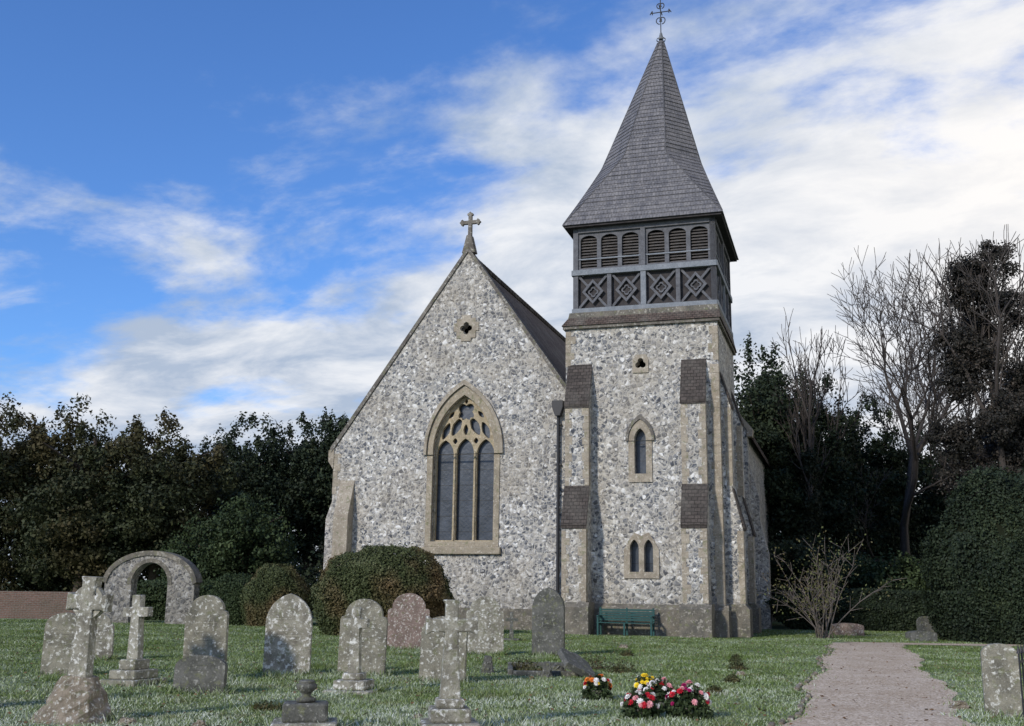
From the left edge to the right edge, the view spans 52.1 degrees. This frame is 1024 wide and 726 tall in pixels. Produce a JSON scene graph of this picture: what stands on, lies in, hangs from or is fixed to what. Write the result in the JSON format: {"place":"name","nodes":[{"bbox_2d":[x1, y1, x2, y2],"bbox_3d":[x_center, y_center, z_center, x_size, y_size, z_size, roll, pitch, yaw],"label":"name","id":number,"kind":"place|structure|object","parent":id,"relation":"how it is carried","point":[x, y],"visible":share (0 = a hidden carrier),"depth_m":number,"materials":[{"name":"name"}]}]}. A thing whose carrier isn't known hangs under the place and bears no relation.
{"place":"outdoors","nodes":[
{"label":"outdoors","id":0,"kind":"place"},
{"bbox_2d":[329,253,565,608],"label":"nave gable wall","id":1,"kind":"structure","parent":0,"point":[498,362],"depth_m":42.77,"materials":[{"name":"stone"}]},
{"bbox_2d":[323,503,331,569],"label":"nave side buttress","id":2,"kind":"structure","parent":1,"relation":"attached to","point":[327,537],"depth_m":43.55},
{"bbox_2d":[331,480,354,565],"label":"nave front buttress","id":3,"kind":"structure","parent":1,"relation":"attached to","point":[342,526],"depth_m":42.94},
{"bbox_2d":[330,247,565,451],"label":"gable coping","id":4,"kind":"object","parent":1,"relation":"on","point":[552,367],"visible":0.61,"depth_m":44.14,"materials":[{"name":"stone"}]},
{"bbox_2d":[421,547,500,553],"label":"window sill","id":5,"kind":"structure","parent":1,"relation":"attached to","point":[465,550],"depth_m":41.40,"materials":[{"name":"stone"}]},
{"bbox_2d":[424,386,499,546],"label":"window surround","id":6,"kind":"object","parent":1,"relation":"attached to","point":[457,396],"visible":1,"depth_m":42.25,"materials":[{"name":"stone"}]},
{"bbox_2d":[432,396,493,540],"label":"window tracery","id":7,"kind":"object","parent":1,"relation":"attached to","point":[461,436],"depth_m":42.76,"materials":[{"name":"stone"}]},
{"bbox_2d":[452,452,475,539],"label":"window mullions","id":8,"kind":"object","parent":7,"relation":"attached to","point":[473,496],"depth_m":42.21,"materials":[{"name":"stone"}]},
{"bbox_2d":[423,380,502,454],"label":"window hood mould","id":9,"kind":"object","parent":1,"relation":"attached to","point":[453,390],"depth_m":42.82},
{"bbox_2d":[454,315,478,341],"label":"gable quatrefoil surround","id":10,"kind":"object","parent":1,"relation":"attached to","point":[460,323],"visible":1,"depth_m":43.46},
{"bbox_2d":[492,278,565,380],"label":"nave roof","id":11,"kind":"structure","parent":1,"relation":"on","point":[551,343],"depth_m":48.86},
{"bbox_2d":[479,260,565,341],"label":"nave ridge tiles","id":12,"kind":"object","parent":11,"relation":"on","point":[520,299],"visible":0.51,"depth_m":51.28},
{"bbox_2d":[556,416,559,592],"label":"downpipe","id":13,"kind":"object","parent":1,"relation":"attached to","point":[557,503],"visible":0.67,"depth_m":40.64,"materials":[{"name":"black metal"}]},
{"bbox_2d":[436,400,493,539],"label":"window glass","id":14,"kind":"object","parent":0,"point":[465,496],"visible":0.66,"depth_m":42.54,"materials":[{"name":"glass"}]},
{"bbox_2d":[0,582,1023,725],"bbox_3d":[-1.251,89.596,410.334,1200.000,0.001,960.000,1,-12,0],"label":"ground","id":15,"kind":"structure","parent":0,"point":[776,625],"depth_m":18.48,"materials":[{"name":"green plant"}]},
{"bbox_2d":[0,591,74,618],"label":"brick wall","id":16,"kind":"structure","parent":15,"relation":"on","point":[32,604],"depth_m":45.26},
{"bbox_2d":[0,391,92,590],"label":"yew tree","id":17,"kind":"object","parent":15,"relation":"on","point":[16,463],"visible":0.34,"depth_m":55.48,"materials":[{"name":"green plant"}]},
{"bbox_2d":[40,613,77,675],"bbox_3d":[-7.820,4.948,18.244,0.660,1.160,0.113,2,-12,-5],"label":"headstone","id":18,"kind":"object","parent":15,"relation":"on","point":[59,633],"visible":0.69,"depth_m":18.20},
{"bbox_2d":[31,576,113,725],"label":"celtic cross grave","id":19,"kind":"object","parent":15,"relation":"on","point":[77,693],"visible":0.99,"depth_m":12.32,"materials":[{"name":"stone"}]},
{"bbox_2d":[0,392,178,591],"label":"yew tree","id":20,"kind":"object","parent":15,"relation":"on","point":[70,505],"visible":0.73,"depth_m":53.01,"materials":[{"name":"green plant"}]},
{"bbox_2d":[94,613,114,659],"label":"headstone","id":21,"kind":"object","parent":15,"relation":"on","point":[104,644],"visible":0.39,"depth_m":22.02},
{"bbox_2d":[99,595,166,686],"bbox_3d":[-6.079,4.485,16.926,0.740,1.440,0.740,-6,-14,24],"label":"stone cross grave","id":22,"kind":"object","parent":15,"relation":"on","point":[133,669],"visible":0.95,"depth_m":16.82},
{"bbox_2d":[102,551,202,623],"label":"stone archway","id":23,"kind":"object","parent":15,"relation":"on","point":[122,575],"visible":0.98,"depth_m":41.88,"materials":[{"name":"stone"}]},
{"bbox_2d":[83,406,248,581],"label":"yew tree","id":24,"kind":"object","parent":15,"relation":"on","point":[164,503],"visible":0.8,"depth_m":53.28,"materials":[{"name":"green plant"}]},
{"bbox_2d":[136,578,215,620],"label":"hedge","id":25,"kind":"object","parent":15,"relation":"on","point":[154,591],"visible":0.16,"depth_m":45.25,"materials":[{"name":"green plant"}]},
{"bbox_2d":[154,512,222,578],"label":"holly tree","id":26,"kind":"object","parent":15,"relation":"on","point":[183,549],"visible":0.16,"depth_m":50.50,"materials":[{"name":"green plant"}]},
{"bbox_2d":[173,655,227,693],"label":"headstone","id":27,"kind":"object","parent":15,"relation":"on","point":[201,671],"visible":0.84,"depth_m":15.53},
{"bbox_2d":[183,595,228,662],"bbox_3d":[-5.258,4.755,17.987,0.740,1.500,0.113,-1,-12,4],"label":"headstone","id":28,"kind":"object","parent":15,"relation":"on","point":[206,630],"visible":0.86,"depth_m":17.98,"materials":[{"name":"stone"}]},
{"bbox_2d":[202,571,253,624],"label":"round bush","id":29,"kind":"object","parent":15,"relation":"on","point":[226,589],"visible":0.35,"depth_m":41.52,"materials":[{"name":"green plant"}]},
{"bbox_2d":[191,492,305,579],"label":"holly tree","id":30,"kind":"object","parent":15,"relation":"on","point":[250,542],"visible":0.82,"depth_m":48.54,"materials":[{"name":"green plant"}]},
{"bbox_2d":[195,411,315,545],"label":"yew tree","id":31,"kind":"object","parent":15,"relation":"on","point":[257,471],"visible":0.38,"depth_m":62.23,"materials":[{"name":"green plant"}]},
{"bbox_2d":[244,700,283,711],"bbox_3d":[-3.175,4.447,13.552,0.592,0.157,0.403,1,-12,0],"label":"grave plant","id":32,"kind":"object","parent":15,"relation":"on","point":[270,706],"visible":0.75,"depth_m":13.52,"materials":[{"name":"green plant"}]},
{"bbox_2d":[239,562,312,626],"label":"round bush","id":33,"kind":"object","parent":15,"relation":"on","point":[267,587],"visible":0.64,"depth_m":40.61,"materials":[{"name":"green plant"}]},
{"bbox_2d":[263,594,312,674],"bbox_3d":[-4.070,4.984,19.066,0.840,1.536,0.113,1,-12,-2],"label":"headstone","id":34,"kind":"object","parent":15,"relation":"on","point":[288,633],"visible":0.89,"depth_m":19.02,"materials":[{"name":"stone"}]},
{"bbox_2d":[258,406,347,583],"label":"yew tree","id":35,"kind":"object","parent":15,"relation":"on","point":[299,485],"visible":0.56,"depth_m":62.72,"materials":[{"name":"green plant"}]},
{"bbox_2d":[270,679,337,725],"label":"urn monument","id":36,"kind":"object","parent":15,"relation":"on","point":[306,708],"visible":0.99,"depth_m":11.65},
{"bbox_2d":[304,414,348,558],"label":"yew tree","id":37,"kind":"object","parent":15,"relation":"on","point":[326,445],"visible":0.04,"depth_m":63.24,"materials":[{"name":"green plant"}]},
{"bbox_2d":[322,608,383,694],"bbox_3d":[-2.412,4.435,16.122,0.740,1.300,0.740,-2,-12,12],"label":"stone cross grave","id":38,"kind":"object","parent":15,"relation":"on","point":[354,677],"visible":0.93,"depth_m":16.04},
{"bbox_2d":[337,599,387,675],"bbox_3d":[-2.710,5.040,19.057,0.860,1.460,0.113,1,-12,3],"label":"headstone","id":39,"kind":"object","parent":15,"relation":"on","point":[374,641],"visible":0.77,"depth_m":19.01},
{"bbox_2d":[308,543,458,635],"bbox_3d":[-4.318,7.580,35.192,4.990,3.059,4.204,1,-12,0],"label":"clipped yew bush","id":40,"kind":"object","parent":15,"relation":"on","point":[384,577],"visible":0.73,"depth_m":33.88,"materials":[{"name":"green plant"}]},
{"bbox_2d":[387,593,429,649],"bbox_3d":[-2.674,6.731,27.082,1.080,1.520,0.113,1,-12,-2],"label":"headstone","id":41,"kind":"object","parent":15,"relation":"on","point":[408,613],"visible":0.9,"depth_m":27.04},
{"bbox_2d":[419,616,467,682],"bbox_3d":[-1.172,4.958,17.952,0.800,1.200,0.113,1,-12,10],"label":"headstone","id":42,"kind":"object","parent":15,"relation":"on","point":[431,652],"visible":0.39,"depth_m":17.90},
{"bbox_2d":[419,600,480,725],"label":"stone cross grave","id":43,"kind":"object","parent":15,"relation":"on","point":[448,707],"visible":0.99,"depth_m":12.01,"materials":[{"name":"stone"}]},
{"bbox_2d":[1,546,906,620],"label":"undergrowth","id":44,"kind":"object","parent":15,"relation":"on","point":[304,572],"visible":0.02,"depth_m":56.21,"materials":[{"name":"green plant"}]},
{"bbox_2d":[466,596,503,654],"bbox_3d":[-0.660,6.422,25.415,0.920,1.480,0.113,1,-12,-3],"label":"headstone","id":45,"kind":"object","parent":15,"relation":"on","point":[489,613],"visible":0.86,"depth_m":25.38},
{"bbox_2d":[459,608,531,629],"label":"nave plinth","id":46,"kind":"structure","parent":15,"relation":"on","point":[524,617],"depth_m":40.25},
{"bbox_2d":[0,629,994,725],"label":"fallen leaves","id":47,"kind":"object","parent":15,"relation":"on","point":[9,712],"visible":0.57,"depth_m":16.87,"materials":[{"name":"brown plant"}]},
{"bbox_2d":[508,662,580,676],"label":"grave kerb","id":48,"kind":"structure","parent":15,"relation":"on","point":[530,673],"depth_m":19.43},
{"bbox_2d":[532,588,564,655],"bbox_3d":[0.891,6.352,25.537,0.780,1.710,0.323,-1,-12,8],"label":"headstone","id":49,"kind":"object","parent":15,"relation":"on","point":[548,620],"visible":0.85,"depth_m":25.39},
{"bbox_2d":[557,647,595,677],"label":"broken headstone","id":50,"kind":"object","parent":15,"relation":"on","point":[576,663],"visible":0.84,"depth_m":19.32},
{"bbox_2d":[564,602,593,634],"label":"buttress plinth","id":51,"kind":"structure","parent":15,"relation":"on","point":[579,617],"depth_m":37.09,"materials":[{"name":"stone"}]},
{"bbox_2d":[581,673,612,700],"bbox_3d":[1.249,4.791,15.445,0.495,0.420,0.379,5,-13,-20],"label":"flower bouquet","id":52,"kind":"object","parent":15,"relation":"on","point":[596,687],"visible":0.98,"depth_m":15.37,"materials":[{"name":"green plant"}]},
{"bbox_2d":[604,658,636,673],"bbox_3d":[2.114,5.908,20.423,0.648,0.308,0.508,1,-12,0],"label":"grave plant","id":53,"kind":"object","parent":15,"relation":"on","point":[616,668],"visible":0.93,"depth_m":20.39,"materials":[{"name":"green plant"}]},
{"bbox_2d":[596,607,654,635],"bbox_3d":[4.005,9.123,36.924,2.000,0.950,0.565,-3,-13,17],"label":"park bench","id":54,"kind":"object","parent":15,"relation":"on","point":[600,617],"visible":0.98,"depth_m":37.07,"materials":[{"name":"teal paint"}]},
{"bbox_2d":[619,689,662,719],"bbox_3d":[1.634,4.344,13.290,0.572,0.405,0.417,1,-12,0],"label":"flower bouquet","id":55,"kind":"object","parent":15,"relation":"on","point":[641,704],"visible":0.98,"depth_m":13.21,"materials":[{"name":"multicoloured plant"}]},
{"bbox_2d":[630,673,659,694],"bbox_3d":[1.980,4.847,15.636,0.448,0.421,0.341,-3,-13,19],"label":"flower bouquet","id":56,"kind":"object","parent":15,"relation":"on","point":[641,684],"visible":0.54,"depth_m":15.59,"materials":[{"name":"yellow plant"}]},
{"bbox_2d":[643,676,676,713],"bbox_3d":[1.991,4.440,13.985,0.520,0.511,0.398,1,-12,0],"label":"flower bouquet","id":57,"kind":"object","parent":15,"relation":"on","point":[663,687],"visible":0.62,"depth_m":13.93,"materials":[{"name":"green plant"}]},
{"bbox_2d":[594,603,729,637],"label":"tower plinth front","id":58,"kind":"structure","parent":15,"relation":"on","point":[666,620],"depth_m":37.19,"materials":[{"name":"stone"}]},
{"bbox_2d":[665,680,713,719],"bbox_3d":[2.273,4.319,13.393,0.642,0.508,0.479,1,-12,0],"label":"flower bouquet","id":59,"kind":"object","parent":15,"relation":"on","point":[686,704],"visible":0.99,"depth_m":13.31,"materials":[{"name":"multicoloured plant"}]},
{"bbox_2d":[679,604,714,637],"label":"buttress plinth","id":60,"kind":"structure","parent":15,"relation":"on","point":[697,620],"depth_m":35.85,"materials":[{"name":"stone"}]},
{"bbox_2d":[681,401,711,603],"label":"tower buttress","id":61,"kind":"structure","parent":60,"relation":"on","point":[694,560],"depth_m":37.05,"materials":[{"name":"stone"}]},
{"bbox_2d":[718,324,734,574],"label":"tower walls","id":62,"kind":"structure","parent":15,"relation":"on","point":[726,363],"depth_m":41.40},
{"bbox_2d":[332,325,755,604],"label":"quoin stones","id":63,"kind":"object","parent":62,"relation":"attached to","point":[718,519],"visible":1,"depth_m":37.83,"materials":[{"name":"stone"}]},
{"bbox_2d":[561,485,588,527],"bbox_3d":[2.308,5.243,38.280,0.950,1.620,0.520,-3,-13,17],"label":"buttress weathering","id":64,"kind":"object","parent":62,"relation":"attached to","point":[575,506],"visible":1,"depth_m":38.24,"materials":[{"name":"tile"}]},
{"bbox_2d":[564,364,591,407],"bbox_3d":[2.511,0.871,39.677,0.950,1.760,0.560,-3,-13,17],"label":"buttress weathering","id":65,"kind":"object","parent":62,"relation":"attached to","point":[578,388],"visible":1,"depth_m":39.64,"materials":[{"name":"tile"}]},
{"bbox_2d":[628,419,652,481],"bbox_3d":[4.750,3.239,38.738,0.880,2.337,0.090,-3,-13,17],"label":"tower lancet surround","id":66,"kind":"object","parent":62,"relation":"attached to","point":[647,476],"visible":1,"depth_m":38.67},
{"bbox_2d":[636,429,645,473],"bbox_3d":[4.840,3.321,39.018,0.430,1.696,0.031,-3,-13,17],"label":"tower lancet glass","id":67,"kind":"object","parent":62,"relation":"on","point":[640,457],"visible":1,"depth_m":39.00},
{"bbox_2d":[624,533,659,578],"bbox_3d":[4.697,6.972,37.938,1.280,1.640,0.090,-3,-13,17],"label":"window frame","id":68,"kind":"object","parent":62,"relation":"attached to","point":[641,541],"visible":1,"depth_m":37.88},
{"bbox_2d":[631,540,652,571],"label":"window panes","id":69,"kind":"object","parent":62,"relation":"attached to","point":[635,556],"visible":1,"depth_m":38.21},
{"bbox_2d":[572,217,716,312],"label":"belfry","id":70,"kind":"object","parent":62,"relation":"on","point":[610,287],"visible":1,"depth_m":40.45,"materials":[{"name":"grey wood"}]},
{"bbox_2d":[585,227,704,278],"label":"louvers","id":71,"kind":"object","parent":62,"relation":"on","point":[648,249],"depth_m":40.93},
{"bbox_2d":[564,212,736,261],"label":"eave soffit","id":72,"kind":"structure","parent":71,"relation":"on","point":[718,216],"depth_m":40.83,"materials":[{"name":"grey wood"}]},
{"bbox_2d":[562,40,738,259],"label":"spire shingles","id":73,"kind":"object","parent":72,"relation":"on","point":[646,177],"visible":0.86,"depth_m":41.86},
{"bbox_2d":[563,41,722,224],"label":"spire hip rolls","id":74,"kind":"object","parent":73,"relation":"on","point":[720,207],"visible":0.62,"depth_m":43.01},
{"bbox_2d":[680,358,705,403],"bbox_3d":[6.644,0.655,38.404,0.930,1.760,0.560,-3,-13,17],"label":"buttress weathering","id":75,"kind":"object","parent":62,"relation":"attached to","point":[693,381],"visible":1,"depth_m":38.37,"materials":[{"name":"tile"}]},
{"bbox_2d":[680,483,707,527],"bbox_3d":[6.441,5.027,37.007,0.930,1.620,0.520,-3,-13,17],"label":"buttress weathering","id":76,"kind":"object","parent":62,"relation":"attached to","point":[694,504],"visible":1,"depth_m":36.97,"materials":[{"name":"tile"}]},
{"bbox_2d":[709,219,732,336],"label":"belfry face","id":77,"kind":"object","parent":62,"relation":"on","point":[722,282],"visible":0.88,"depth_m":41.90},
{"bbox_2d":[720,378,747,605],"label":"tower side buttress","id":78,"kind":"structure","parent":62,"relation":"attached to","point":[733,525],"depth_m":37.71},
{"bbox_2d":[731,396,756,602],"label":"tower side buttress","id":79,"kind":"structure","parent":62,"relation":"attached to","point":[737,422],"depth_m":41.86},
{"bbox_2d":[729,604,752,637],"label":"side plinth","id":80,"kind":"structure","parent":15,"relation":"on","point":[741,620],"depth_m":36.84,"materials":[{"name":"stone"}]},
{"bbox_2d":[748,603,761,632],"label":"side plinth","id":81,"kind":"structure","parent":15,"relation":"on","point":[757,622],"depth_m":40.63,"materials":[{"name":"stone"}]},
{"bbox_2d":[749,464,771,628],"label":"aisle buttress","id":82,"kind":"structure","parent":15,"relation":"on","point":[762,560],"depth_m":45.73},
{"bbox_2d":[748,438,775,621],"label":"aisle walls","id":83,"kind":"structure","parent":15,"relation":"on","point":[756,462],"depth_m":52.96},
{"bbox_2d":[733,330,824,576],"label":"yew tree","id":84,"kind":"object","parent":15,"relation":"on","point":[758,413],"visible":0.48,"depth_m":56.81,"materials":[{"name":"green plant"}]},
{"bbox_2d":[767,644,835,725],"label":"path edging","id":85,"kind":"object","parent":15,"relation":"on","point":[799,705],"visible":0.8,"depth_m":16.13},
{"bbox_2d":[768,532,853,614],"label":"laurel bush","id":86,"kind":"object","parent":15,"relation":"on","point":[797,551],"visible":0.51,"depth_m":47.64,"materials":[{"name":"green plant"}]},
{"bbox_2d":[768,308,876,548],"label":"bare tree","id":87,"kind":"object","parent":15,"relation":"on","point":[809,468],"visible":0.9,"depth_m":56.39,"materials":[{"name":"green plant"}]},
{"bbox_2d":[769,365,879,582],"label":"yew tree","id":88,"kind":"object","parent":15,"relation":"on","point":[840,523],"visible":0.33,"depth_m":57.82,"materials":[{"name":"green plant"}]},
{"bbox_2d":[756,526,912,637],"bbox_3d":[11.066,7.913,37.632,4.635,3.949,5.527,1,-12,0],"label":"bare shrub","id":89,"kind":"object","parent":15,"relation":"on","point":[825,608],"visible":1,"depth_m":37.22,"materials":[{"name":"brown plant"}]},
{"bbox_2d":[764,587,930,631],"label":"hedge","id":90,"kind":"object","parent":15,"relation":"on","point":[899,610],"visible":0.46,"depth_m":44.47,"materials":[{"name":"green plant"}]},
{"bbox_2d":[832,623,864,635],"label":"headstone","id":91,"kind":"object","parent":15,"relation":"on","point":[847,628],"visible":0.65,"depth_m":39.56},
{"bbox_2d":[823,389,930,586],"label":"yew tree","id":92,"kind":"object","parent":15,"relation":"on","point":[889,495],"visible":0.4,"depth_m":60.18,"materials":[{"name":"green plant"}]},
{"bbox_2d":[833,548,941,590],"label":"laurel bush","id":93,"kind":"object","parent":15,"relation":"on","point":[870,570],"visible":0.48,"depth_m":48.68,"materials":[{"name":"green plant"}]},
{"bbox_2d":[905,631,937,641],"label":"headstone","id":94,"kind":"object","parent":15,"relation":"on","point":[925,636],"visible":0.82,"depth_m":35.25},
{"bbox_2d":[823,242,1023,575],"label":"bare tree","id":95,"kind":"object","parent":15,"relation":"on","point":[914,447],"visible":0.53,"depth_m":56.44,"materials":[{"name":"plant"}]},
{"bbox_2d":[916,616,933,631],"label":"headstone","id":96,"kind":"object","parent":15,"relation":"on","point":[922,623],"visible":0.52,"depth_m":37.36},
{"bbox_2d":[899,422,958,560],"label":"yew tree","id":97,"kind":"object","parent":15,"relation":"on","point":[932,517],"visible":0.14,"depth_m":63.71,"materials":[{"name":"green plant"}]},
{"bbox_2d":[859,304,1022,505],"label":"bare tree","id":98,"kind":"object","parent":15,"relation":"on","point":[918,388],"visible":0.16,"depth_m":65.86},
{"bbox_2d":[888,224,1023,505],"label":"ivy clad tree","id":99,"kind":"object","parent":15,"relation":"on","point":[974,350],"visible":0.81,"depth_m":47.04,"materials":[{"name":"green plant"}]},
{"bbox_2d":[916,460,1023,644],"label":"clipped yew bush","id":100,"kind":"object","parent":15,"relation":"on","point":[976,592],"visible":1,"depth_m":35.13,"materials":[{"name":"green plant"}]},
{"bbox_2d":[958,386,1023,466],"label":"holly tree","id":101,"kind":"object","parent":15,"relation":"on","point":[990,447],"visible":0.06,"depth_m":50.47,"materials":[{"name":"green plant"}]},
{"bbox_2d":[980,643,1022,718],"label":"headstone","id":102,"kind":"object","parent":15,"relation":"on","point":[1000,677],"visible":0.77,"depth_m":13.97,"materials":[{"name":"stone"}]},
{"bbox_2d":[1016,644,1023,717],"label":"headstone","id":103,"kind":"object","parent":15,"relation":"on","point":[1019,652],"visible":0.97,"depth_m":13.76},
{"bbox_2d":[0,0,1023,579],"label":"sky","id":104,"kind":"structure","parent":0,"point":[212,211],"materials":[{"name":"blue"}]},
{"bbox_2d":[566,321,725,605],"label":"tower front wall","id":105,"kind":"structure","parent":0,"point":[623,396],"depth_m":38.74,"materials":[{"name":"stone"}]},
{"bbox_2d":[562,389,591,601],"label":"tower buttress","id":106,"kind":"structure","parent":105,"relation":"attached to","point":[576,466],"depth_m":38.39,"materials":[{"name":"stone"}]},
{"bbox_2d":[632,354,648,372],"bbox_3d":[4.842,0.028,39.411,0.600,0.700,0.080,-3,-13,17],"label":"tower trefoil surround","id":107,"kind":"object","parent":105,"relation":"attached to","point":[636,358],"visible":1,"depth_m":39.36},
{"bbox_2d":[563,317,735,355],"bbox_3d":[5.749,-0.864,42.539,5.980,0.120,6.240,-3,-13,17],"label":"tower string course","id":108,"kind":"object","parent":105,"relation":"attached to","point":[717,319],"visible":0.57,"depth_m":39.74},
{"bbox_2d":[562,309,736,352],"bbox_3d":[5.757,-1.089,42.586,6.070,0.340,6.360,-3,-13,17],"label":"tower tiled setoff","id":109,"kind":"object","parent":108,"relation":"on","point":[644,317],"visible":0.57,"depth_m":39.71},
{"bbox_2d":[568,304,733,341],"bbox_3d":[5.823,-1.370,42.610,5.770,0.218,5.930,-3,-13,17],"label":"tower top course","id":110,"kind":"object","parent":109,"relation":"on","point":[646,310],"visible":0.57,"depth_m":39.87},
{"bbox_2d":[743,427,750,515],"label":"aisle end wall","id":111,"kind":"structure","parent":0,"point":[746,467],"depth_m":46.32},
{"bbox_2d":[782,642,1021,725],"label":"gravel path","id":112,"kind":"structure","parent":0,"point":[875,699],"depth_m":17.24,"materials":[{"name":"gravel"}]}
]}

